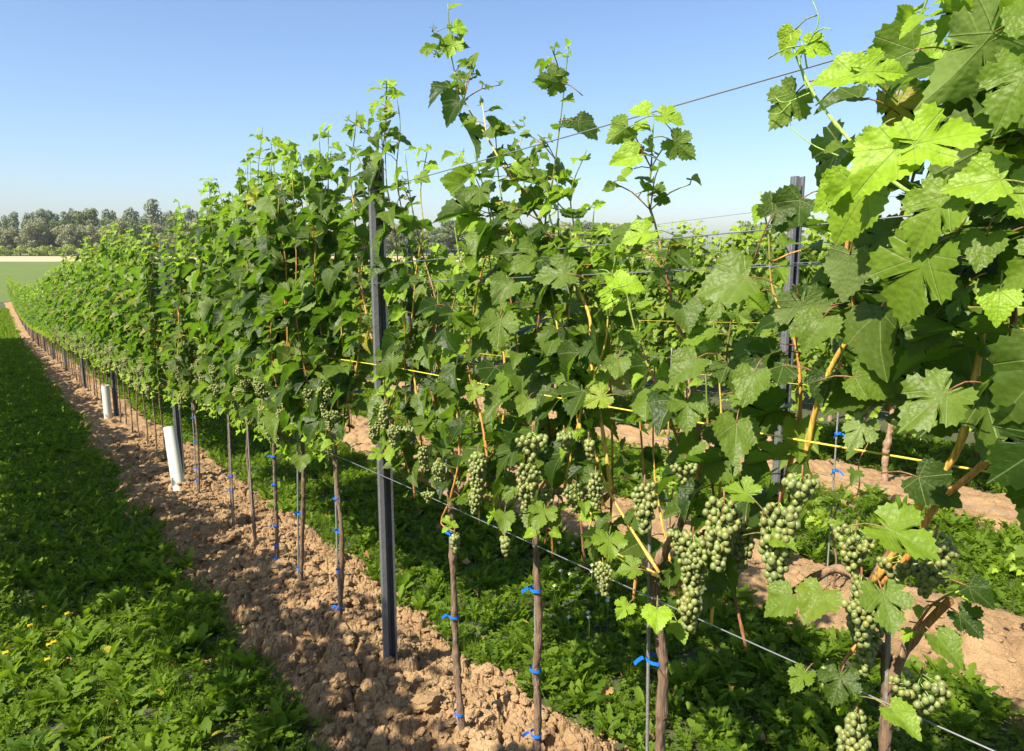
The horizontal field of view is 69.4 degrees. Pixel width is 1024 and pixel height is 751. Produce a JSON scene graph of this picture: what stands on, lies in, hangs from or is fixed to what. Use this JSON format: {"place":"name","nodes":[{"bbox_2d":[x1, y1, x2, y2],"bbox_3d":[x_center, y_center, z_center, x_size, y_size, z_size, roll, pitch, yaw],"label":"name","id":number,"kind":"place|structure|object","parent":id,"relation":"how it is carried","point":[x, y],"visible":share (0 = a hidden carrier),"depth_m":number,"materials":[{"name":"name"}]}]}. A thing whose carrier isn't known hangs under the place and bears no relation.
{"place":"outdoors","nodes":[
{"label":"outdoors","id":0,"kind":"place"},
{"bbox_2d":[0,262,710,301],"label":"green field","id":1,"kind":"structure","parent":0,"point":[23,273],"depth_m":138.62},
{"bbox_2d":[738,221,772,253],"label":"broadleaf tree","id":2,"kind":"object","parent":1,"relation":"on","point":[748,224],"visible":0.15,"depth_m":145.88,"materials":[{"name":"green plant"}]},
{"bbox_2d":[0,256,760,261],"bbox_3d":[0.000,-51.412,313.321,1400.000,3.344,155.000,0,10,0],"label":"plowed field","id":3,"kind":"structure","parent":0,"point":[31,258],"depth_m":304.10,"materials":[{"name":"soil"}]},
{"bbox_2d":[2,248,821,255],"bbox_3d":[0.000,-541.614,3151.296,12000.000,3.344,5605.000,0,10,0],"label":"ground","id":4,"kind":"structure","parent":0,"point":[26,254],"depth_m":485.44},
{"bbox_2d":[0,226,21,255],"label":"willow tree","id":5,"kind":"object","parent":4,"relation":"on","point":[4,233],"visible":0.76,"depth_m":394.30,"materials":[{"name":"green plant"}]},
{"bbox_2d":[7,211,19,228],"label":"poplar tree","id":6,"kind":"object","parent":4,"relation":"on","point":[14,221],"visible":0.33,"depth_m":442.19,"materials":[{"name":"green plant"}]},
{"bbox_2d":[13,223,47,255],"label":"willow tree","id":7,"kind":"object","parent":4,"relation":"on","point":[27,231],"visible":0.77,"depth_m":391.49,"materials":[{"name":"green plant"}]},
{"bbox_2d":[26,217,51,255],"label":"willow tree","id":8,"kind":"object","parent":4,"relation":"on","point":[42,224],"visible":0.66,"depth_m":395.63,"materials":[{"name":"green plant"}]},
{"bbox_2d":[48,218,68,255],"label":"broadleaf tree","id":9,"kind":"object","parent":4,"relation":"on","point":[53,223],"visible":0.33,"depth_m":402.64,"materials":[{"name":"green plant"}]},
{"bbox_2d":[50,223,83,254],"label":"willow tree","id":10,"kind":"object","parent":4,"relation":"on","point":[55,230],"visible":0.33,"depth_m":397.13,"materials":[{"name":"green plant"}]},
{"bbox_2d":[55,228,82,254],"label":"willow tree","id":11,"kind":"object","parent":4,"relation":"on","point":[67,235],"visible":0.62,"depth_m":392.90,"materials":[{"name":"green plant"}]},
{"bbox_2d":[70,208,108,226],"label":"broadleaf tree","id":12,"kind":"object","parent":4,"relation":"on","point":[90,214],"visible":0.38,"depth_m":412.41,"materials":[{"name":"green plant"}]},
{"bbox_2d":[84,224,108,248],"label":"willow tree","id":13,"kind":"object","parent":4,"relation":"on","point":[95,232],"visible":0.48,"depth_m":392.00,"materials":[{"name":"green plant"}]},
{"bbox_2d":[119,219,149,247],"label":"broadleaf tree","id":14,"kind":"object","parent":4,"relation":"on","point":[132,224],"visible":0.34,"depth_m":392.87,"materials":[{"name":"green plant"}]},
{"bbox_2d":[143,198,163,224],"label":"poplar tree","id":15,"kind":"object","parent":4,"relation":"on","point":[152,217],"visible":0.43,"depth_m":418.66,"materials":[{"name":"green plant"}]},
{"bbox_2d":[146,223,164,251],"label":"willow tree","id":16,"kind":"object","parent":4,"relation":"on","point":[156,228],"visible":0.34,"depth_m":400.95,"materials":[{"name":"green plant"}]},
{"bbox_2d":[387,222,412,254],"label":"willow tree","id":17,"kind":"object","parent":4,"relation":"on","point":[399,239],"visible":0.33,"depth_m":402.82,"materials":[{"name":"green plant"}]},
{"bbox_2d":[428,227,454,251],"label":"broadleaf tree","id":18,"kind":"object","parent":4,"relation":"on","point":[440,234],"visible":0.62,"depth_m":395.32,"materials":[{"name":"green plant"}]},
{"bbox_2d":[434,219,467,255],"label":"broadleaf tree","id":19,"kind":"object","parent":4,"relation":"on","point":[449,224],"visible":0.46,"depth_m":397.57,"materials":[{"name":"green plant"}]},
{"bbox_2d":[0,0,968,247],"label":"sky","id":20,"kind":"structure","parent":0,"point":[117,106],"materials":[{"name":"blue"}]},
{"bbox_2d":[0,302,1023,750],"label":"ground","id":21,"kind":"structure","parent":0,"point":[688,652],"depth_m":3.35,"materials":[{"name":"plant"}]},
{"bbox_2d":[4,302,63,360],"bbox_3d":[-25.660,-3.056,38.715,1.200,1.444,48.000,-7,12,-34],"label":"soil strip","id":22,"kind":"object","parent":21,"relation":"on","point":[37,350],"visible":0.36,"depth_m":28.92,"materials":[{"name":"soil"}]},
{"bbox_2d":[47,266,62,349],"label":"grapevine","id":23,"kind":"object","parent":21,"relation":"on","point":[50,285],"visible":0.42,"depth_m":15.92,"materials":[{"name":"green plant"}]},
{"bbox_2d":[52,263,70,372],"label":"grapevine","id":24,"kind":"object","parent":21,"relation":"on","point":[56,296],"visible":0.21,"depth_m":14.86,"materials":[{"name":"green plant"}]},
{"bbox_2d":[53,277,72,374],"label":"grapevine","id":25,"kind":"object","parent":21,"relation":"on","point":[57,310],"visible":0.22,"depth_m":14.48,"materials":[{"name":"green plant"}]},
{"bbox_2d":[55,291,74,375],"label":"grapevine","id":26,"kind":"object","parent":21,"relation":"on","point":[63,323],"visible":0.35,"depth_m":14.04,"materials":[{"name":"green plant"}]},
{"bbox_2d":[58,250,77,381],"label":"grapevine","id":27,"kind":"object","parent":21,"relation":"on","point":[62,268],"visible":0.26,"depth_m":13.57,"materials":[{"name":"green plant"}]},
{"bbox_2d":[58,259,79,383],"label":"grapevine","id":28,"kind":"object","parent":21,"relation":"on","point":[62,303],"visible":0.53,"depth_m":13.17,"materials":[{"name":"green plant"}]},
{"bbox_2d":[64,261,76,352],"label":"grapevine","id":29,"kind":"object","parent":21,"relation":"on","point":[69,303],"visible":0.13,"depth_m":12.50,"materials":[{"name":"green plant"}]},
{"bbox_2d":[66,255,88,390],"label":"grapevine","id":30,"kind":"object","parent":21,"relation":"on","point":[70,286],"visible":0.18,"depth_m":12.05,"materials":[{"name":"green plant"}]},
{"bbox_2d":[67,262,90,390],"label":"grapevine","id":31,"kind":"object","parent":21,"relation":"on","point":[74,339],"visible":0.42,"depth_m":11.74,"materials":[{"name":"green plant"}]},
{"bbox_2d":[72,264,94,394],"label":"grapevine","id":32,"kind":"object","parent":21,"relation":"on","point":[81,353],"visible":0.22,"depth_m":11.30,"materials":[{"name":"green plant"}]},
{"bbox_2d":[73,247,97,399],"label":"grapevine","id":33,"kind":"object","parent":21,"relation":"on","point":[81,320],"visible":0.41,"depth_m":10.91,"materials":[{"name":"green plant"}]},
{"bbox_2d":[75,237,101,402],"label":"grapevine","id":34,"kind":"object","parent":21,"relation":"on","point":[79,270],"visible":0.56,"depth_m":10.39,"materials":[{"name":"green plant"}]},
{"bbox_2d":[79,261,104,384],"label":"grapevine","id":35,"kind":"object","parent":21,"relation":"on","point":[88,319],"visible":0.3,"depth_m":10.15,"materials":[{"name":"green plant"}]},
{"bbox_2d":[81,248,107,384],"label":"grapevine","id":36,"kind":"object","parent":21,"relation":"on","point":[88,303],"visible":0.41,"depth_m":9.72,"materials":[{"name":"green plant"}]},
{"bbox_2d":[86,258,112,372],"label":"grapevine","id":37,"kind":"object","parent":21,"relation":"on","point":[96,321],"visible":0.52,"depth_m":9.31,"materials":[{"name":"green plant"}]},
{"bbox_2d":[101,385,111,418],"bbox_3d":[-5.139,0.377,9.384,0.093,0.514,0.113,-7,12,-34],"label":"vine guard","id":38,"kind":"object","parent":21,"relation":"on","point":[106,401],"visible":0.93,"depth_m":9.35,"materials":[{"name":"white plastic"}]},
{"bbox_2d":[92,245,121,421],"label":"grapevine","id":39,"kind":"object","parent":21,"relation":"on","point":[98,284],"visible":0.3,"depth_m":8.92,"materials":[{"name":"green plant"}]},
{"bbox_2d":[95,226,126,424],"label":"grapevine","id":40,"kind":"object","parent":21,"relation":"on","point":[107,321],"visible":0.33,"depth_m":8.51,"materials":[{"name":"green plant"}]},
{"bbox_2d":[110,366,118,416],"bbox_3d":[-5.072,-0.348,9.338,0.059,2.120,0.040,-3,10,-17],"label":"trellis post","id":41,"kind":"object","parent":21,"relation":"on","point":[114,393],"visible":0.23,"depth_m":9.43,"materials":[{"name":"metal"}]},
{"bbox_2d":[100,222,132,432],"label":"grapevine","id":42,"kind":"object","parent":21,"relation":"on","point":[115,348],"visible":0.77,"depth_m":8.02,"materials":[{"name":"green plant"}]},
{"bbox_2d":[110,234,139,437],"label":"grapevine","id":43,"kind":"object","parent":21,"relation":"on","point":[122,369],"visible":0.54,"depth_m":7.67,"materials":[{"name":"green plant"}]},
{"bbox_2d":[114,228,159,444],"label":"grapevine","id":44,"kind":"object","parent":21,"relation":"on","point":[127,354],"visible":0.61,"depth_m":7.21,"materials":[{"name":"green plant"}]},
{"bbox_2d":[40,359,241,502],"bbox_3d":[-7.244,0.245,12.590,1.200,1.140,16.393,-7,12,-34],"label":"soil strip","id":45,"kind":"object","parent":21,"relation":"on","point":[81,398],"visible":0.4,"depth_m":8.55,"materials":[{"name":"soil"}]},
{"bbox_2d":[122,237,165,450],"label":"grapevine","id":46,"kind":"object","parent":21,"relation":"on","point":[128,289],"visible":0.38,"depth_m":6.90,"materials":[{"name":"green plant"}]},
{"bbox_2d":[128,223,174,460],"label":"grapevine","id":47,"kind":"object","parent":21,"relation":"on","point":[147,277],"visible":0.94,"depth_m":6.45,"materials":[{"name":"green plant"}]},
{"bbox_2d":[0,307,332,750],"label":"weeds","id":48,"kind":"object","parent":21,"relation":"on","point":[30,395],"visible":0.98,"depth_m":3.48,"materials":[{"name":"green plant"}]},
{"bbox_2d":[159,240,184,474],"bbox_3d":[-2.778,-0.035,6.066,0.059,2.120,0.040,-3,10,-17],"label":"trellis post","id":49,"kind":"object","parent":21,"relation":"on","point":[177,418],"visible":0.2,"depth_m":6.13,"materials":[{"name":"metal"}]},
{"bbox_2d":[163,426,183,491],"bbox_3d":[-2.674,0.693,5.865,0.094,0.575,0.302,-7,12,-34],"label":"vine guard","id":50,"kind":"object","parent":21,"relation":"on","point":[173,454],"visible":0.92,"depth_m":5.84,"materials":[{"name":"white plastic"}]},
{"bbox_2d":[151,199,203,492],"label":"grapevine","id":51,"kind":"object","parent":21,"relation":"on","point":[179,375],"visible":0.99,"depth_m":5.41,"materials":[{"name":"green plant"}]},
{"bbox_2d":[181,174,237,525],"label":"grapevine","id":52,"kind":"object","parent":21,"relation":"on","point":[199,367],"visible":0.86,"depth_m":4.57,"materials":[{"name":"green plant"}]},
{"bbox_2d":[195,191,256,540],"bbox_3d":[-1.550,0.039,4.289,0.399,2.157,0.893,-7,12,-34],"label":"grapevine","id":53,"kind":"object","parent":21,"relation":"on","point":[224,290],"visible":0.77,"depth_m":4.13,"materials":[{"name":"green plant"}]},
{"bbox_2d":[227,412,233,526],"bbox_3d":[-1.820,0.529,4.762,0.038,1.070,0.118,-7,12,-34],"label":"vine stake","id":54,"kind":"object","parent":21,"relation":"on","point":[232,489],"visible":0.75,"depth_m":4.78,"materials":[{"name":"grey metal"}]},
{"bbox_2d":[224,127,293,557],"bbox_3d":[-1.323,-0.051,3.927,0.434,2.411,0.861,-7,12,-34],"label":"grapevine","id":55,"kind":"object","parent":21,"relation":"on","point":[239,229],"visible":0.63,"depth_m":3.69,"materials":[{"name":"green plant"}]},
{"bbox_2d":[294,433,300,578],"bbox_3d":[-1.072,0.626,3.696,0.036,1.080,0.145,-7,12,-34],"label":"vine stake","id":56,"kind":"object","parent":21,"relation":"on","point":[298,566],"visible":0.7,"depth_m":3.71,"materials":[{"name":"grey metal"}]},
{"bbox_2d":[246,122,370,614],"bbox_3d":[-0.848,0.098,3.190,0.434,2.255,0.805,-7,12,-34],"label":"grapevine","id":57,"kind":"object","parent":21,"relation":"on","point":[311,410],"visible":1,"depth_m":3.04,"materials":[{"name":"green plant"}]},
{"bbox_2d":[331,428,341,610],"bbox_3d":[-0.781,0.643,3.274,0.039,1.127,0.104,-7,12,-34],"label":"vine stake","id":58,"kind":"object","parent":21,"relation":"on","point":[337,569],"visible":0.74,"depth_m":3.29,"materials":[{"name":"grey metal"}]},
{"bbox_2d":[337,270,370,367],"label":"grapevine","id":59,"kind":"object","parent":21,"relation":"on","point":[353,306],"visible":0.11,"depth_m":12.71,"materials":[{"name":"green plant"}]},
{"bbox_2d":[130,461,581,740],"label":"twig litter","id":60,"kind":"object","parent":21,"relation":"on","point":[325,597],"visible":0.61,"depth_m":3.53,"materials":[{"name":"wood"}]},
{"bbox_2d":[355,265,395,340],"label":"grapevine","id":61,"kind":"object","parent":21,"relation":"on","point":[366,271],"visible":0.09,"depth_m":12.30,"materials":[{"name":"green plant"}]},
{"bbox_2d":[122,479,637,750],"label":"soil strip","id":62,"kind":"object","parent":21,"relation":"on","point":[254,631],"visible":0.52,"depth_m":3.17,"materials":[{"name":"soil"}]},
{"bbox_2d":[237,136,330,581],"bbox_3d":[-1.129,0.023,3.666,0.461,2.306,0.872,-7,12,-34],"label":"grapevine","id":63,"kind":"object","parent":62,"relation":"on","point":[269,427],"visible":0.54,"depth_m":3.44,"materials":[{"name":"green plant"}]},
{"bbox_2d":[90,431,629,750],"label":"soil clods","id":64,"kind":"object","parent":62,"relation":"on","point":[429,701],"visible":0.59,"depth_m":3.25,"materials":[{"name":"soil"}]},
{"bbox_2d":[521,530,541,744],"bbox_3d":[0.063,0.768,2.072,0.039,1.102,0.080,-7,12,-34],"label":"vine stake","id":65,"kind":"object","parent":62,"relation":"on","point":[531,670],"visible":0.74,"depth_m":2.07,"materials":[{"name":"grey metal"}]},
{"bbox_2d":[368,158,397,663],"bbox_3d":[-0.484,0.278,2.795,0.059,2.120,0.040,-3,10,-17],"label":"trellis post","id":66,"kind":"object","parent":21,"relation":"on","point":[380,324],"visible":0.62,"depth_m":2.82,"materials":[{"name":"metal"}]},
{"bbox_2d":[387,250,418,385],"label":"grapevine","id":67,"kind":"object","parent":21,"relation":"on","point":[398,327],"visible":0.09,"depth_m":11.43,"materials":[{"name":"green plant"}]},
{"bbox_2d":[405,239,415,443],"bbox_3d":[-0.950,-0.204,6.927,0.059,2.120,0.040,-3,10,-17],"label":"trellis post","id":68,"kind":"object","parent":21,"relation":"on","point":[409,317],"visible":0.2,"depth_m":6.86,"materials":[{"name":"metal"}]},
{"bbox_2d":[326,77,523,731],"bbox_3d":[-0.347,0.135,2.576,0.340,2.258,1.348,-7,12,-34],"label":"grapevine","id":69,"kind":"object","parent":21,"relation":"on","point":[434,309],"visible":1,"depth_m":2.42,"materials":[{"name":"green plant"}]},
{"bbox_2d":[155,330,990,473],"bbox_3d":[-17.367,-2.970,26.659,0.004,2.759,65.200,-7,12,-34],"label":"yellow string","id":70,"kind":"object","parent":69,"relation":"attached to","point":[897,456],"visible":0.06,"depth_m":1.28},
{"bbox_2d":[18,435,832,747],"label":"leaf litter","id":71,"kind":"object","parent":21,"relation":"on","point":[604,691],"visible":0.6,"depth_m":3.78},
{"bbox_2d":[405,257,454,385],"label":"grapevine","id":72,"kind":"object","parent":21,"relation":"on","point":[423,276],"visible":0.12,"depth_m":10.57,"materials":[{"name":"green plant"}]},
{"bbox_2d":[442,456,463,725],"bbox_3d":[-0.190,0.768,2.439,0.042,1.027,0.107,-7,12,-34],"label":"vine stake","id":73,"kind":"object","parent":21,"relation":"on","point":[445,615],"visible":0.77,"depth_m":2.44,"materials":[{"name":"grey metal"}]},
{"bbox_2d":[441,251,488,397],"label":"grapevine","id":74,"kind":"object","parent":21,"relation":"on","point":[470,294],"visible":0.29,"depth_m":9.83,"materials":[{"name":"green plant"}]},
{"bbox_2d":[473,234,545,400],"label":"grapevine","id":75,"kind":"object","parent":21,"relation":"on","point":[495,352],"visible":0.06,"depth_m":9.09,"materials":[{"name":"green plant"}]},
{"bbox_2d":[47,342,1023,750],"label":"weeds","id":76,"kind":"object","parent":21,"relation":"on","point":[699,680],"visible":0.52,"depth_m":3.18,"materials":[{"name":"green plant"}]},
{"bbox_2d":[518,226,591,414],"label":"grapevine","id":77,"kind":"object","parent":21,"relation":"on","point":[530,284],"visible":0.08,"depth_m":8.33,"materials":[{"name":"green plant"}]},
{"bbox_2d":[419,3,696,750],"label":"grapevine","id":78,"kind":"object","parent":21,"relation":"on","point":[561,348],"visible":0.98,"depth_m":1.83,"materials":[{"name":"green plant"}]},
{"bbox_2d":[159,341,1023,616],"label":"weeds","id":79,"kind":"object","parent":21,"relation":"on","point":[948,521],"visible":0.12,"depth_m":4.32,"materials":[{"name":"green plant"}]},
{"bbox_2d":[201,332,1007,493],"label":"weeds","id":80,"kind":"object","parent":21,"relation":"on","point":[900,445],"visible":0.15,"depth_m":6.32,"materials":[{"name":"green plant"}]},
{"bbox_2d":[563,223,652,405],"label":"grapevine","id":81,"kind":"object","parent":21,"relation":"on","point":[633,267],"visible":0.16,"depth_m":7.31,"materials":[{"name":"green plant"}]},
{"bbox_2d":[633,519,659,750],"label":"vine stake","id":82,"kind":"object","parent":21,"relation":"on","point":[648,661],"visible":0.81,"depth_m":1.69,"materials":[{"name":"grey metal"}]},
{"bbox_2d":[617,237,688,387],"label":"grapevine","id":83,"kind":"object","parent":21,"relation":"on","point":[653,247],"visible":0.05,"depth_m":9.78,"materials":[{"name":"green plant"}]},
{"bbox_2d":[647,332,689,527],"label":"grapevine","id":84,"kind":"object","parent":21,"relation":"on","point":[658,471],"visible":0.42,"depth_m":4.27,"materials":[{"name":"green plant"}]},
{"bbox_2d":[321,411,1023,729],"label":"soil strip","id":85,"kind":"object","parent":21,"relation":"on","point":[987,661],"visible":0.12,"depth_m":3.27,"materials":[{"name":"soil"}]},
{"bbox_2d":[652,233,726,396],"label":"grapevine","id":86,"kind":"object","parent":21,"relation":"on","point":[712,263],"visible":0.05,"depth_m":9.05,"materials":[{"name":"green plant"}]},
{"bbox_2d":[636,219,744,431],"bbox_3d":[1.619,-0.343,6.720,0.442,2.116,1.328,-7,12,-34],"label":"grapevine","id":87,"kind":"object","parent":21,"relation":"on","point":[660,338],"visible":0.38,"depth_m":6.76,"materials":[{"name":"green plant"}]},
{"bbox_2d":[361,380,1023,536],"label":"soil strip","id":88,"kind":"object","parent":21,"relation":"on","point":[971,497],"visible":0.1,"depth_m":5.35,"materials":[{"name":"soil"}]},
{"bbox_2d":[373,438,1023,695],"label":"soil clods","id":89,"kind":"object","parent":21,"relation":"on","point":[800,577],"visible":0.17,"depth_m":3.38,"materials":[{"name":"soil"}]},
{"bbox_2d":[559,119,838,750],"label":"grapevine","id":90,"kind":"object","parent":21,"relation":"on","point":[719,552],"visible":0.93,"depth_m":1.47,"materials":[{"name":"green plant"}]},
{"bbox_2d":[721,237,811,366],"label":"grapevine","id":91,"kind":"object","parent":21,"relation":"on","point":[760,270],"visible":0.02,"depth_m":8.27,"materials":[{"name":"green plant"}]},
{"bbox_2d":[709,212,837,440],"bbox_3d":[2.149,-0.268,5.960,0.476,2.108,1.387,-7,12,-34],"label":"grapevine","id":92,"kind":"object","parent":21,"relation":"on","point":[807,274],"visible":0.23,"depth_m":5.84,"materials":[{"name":"green plant"}]},
{"bbox_2d":[772,176,804,497],"bbox_3d":[1.344,0.109,3.655,0.059,2.120,0.040,-3,10,-17],"label":"trellis post","id":93,"kind":"object","parent":21,"relation":"on","point":[795,234],"visible":0.35,"depth_m":3.56,"materials":[{"name":"metal"}]},
{"bbox_2d":[151,210,974,288],"bbox_3d":[-17.367,-3.331,26.597,0.003,2.755,65.200,-7,12,-34],"label":"trellis wire","id":94,"kind":"object","parent":93,"relation":"attached to","point":[662,239],"visible":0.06,"depth_m":1.44,"materials":[{"name":"silver metal"}]},
{"bbox_2d":[590,0,1023,750],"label":"grapevine","id":95,"kind":"object","parent":21,"relation":"on","point":[906,354],"visible":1,"depth_m":1.05,"materials":[{"name":"green plant"}]},
{"bbox_2d":[794,233,832,421],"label":"grapevine","id":96,"kind":"object","parent":21,"relation":"on","point":[830,418],"visible":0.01,"depth_m":7.80,"materials":[{"name":"green plant"}]},
{"bbox_2d":[779,408,878,588],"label":"grapevine","id":97,"kind":"object","parent":21,"relation":"on","point":[828,501],"visible":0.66,"depth_m":3.42,"materials":[{"name":"green plant"}]},
{"bbox_2d":[825,412,844,584],"bbox_3d":[1.518,0.515,3.475,0.065,1.200,0.032,0,10,-1],"label":"vine stake","id":98,"kind":"object","parent":21,"relation":"on","point":[836,433],"visible":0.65,"depth_m":3.47,"materials":[{"name":"grey metal"}]},
{"bbox_2d":[884,631,890,699],"bbox_3d":[0.630,0.816,1.261,0.037,1.160,0.079,-7,12,-34],"label":"vine stake","id":99,"kind":"object","parent":21,"relation":"on","point":[887,649],"visible":0.41,"depth_m":1.22,"materials":[{"name":"grey metal"}]},
{"bbox_2d":[811,207,982,481],"bbox_3d":[2.670,-0.190,5.196,0.495,2.086,1.302,-7,12,-34],"label":"grapevine","id":100,"kind":"object","parent":21,"relation":"on","point":[887,441],"visible":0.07,"depth_m":5.27,"materials":[{"name":"green plant"}]},
{"bbox_2d":[949,220,1023,430],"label":"grapevine","id":101,"kind":"object","parent":21,"relation":"on","point":[1020,321],"visible":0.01,"depth_m":4.53,"materials":[{"name":"green plant"}]},
{"bbox_2d":[992,544,1023,585],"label":"grapevine","id":102,"kind":"object","parent":21,"relation":"on","point":[1017,554],"visible":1,"depth_m":2.78,"materials":[{"name":"green plant"}]},
{"bbox_2d":[140,29,935,261],"bbox_3d":[-17.367,-3.582,26.553,0.003,2.755,65.200,-7,12,-34],"label":"trellis wire","id":103,"kind":"object","parent":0,"point":[928,32],"visible":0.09,"depth_m":1.48,"materials":[{"name":"silver metal"}]},
{"bbox_2d":[157,256,965,295],"bbox_3d":[-17.367,-3.267,26.608,0.002,2.754,65.200,-7,12,-34],"label":"trellis wire","id":104,"kind":"object","parent":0,"point":[633,272],"visible":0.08,"depth_m":1.50,"materials":[{"name":"silver metal"}]},
{"bbox_2d":[155,376,994,750],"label":"trellis wire","id":105,"kind":"object","parent":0,"point":[675,608],"visible":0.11,"depth_m":1.52,"materials":[{"name":"silver metal"}]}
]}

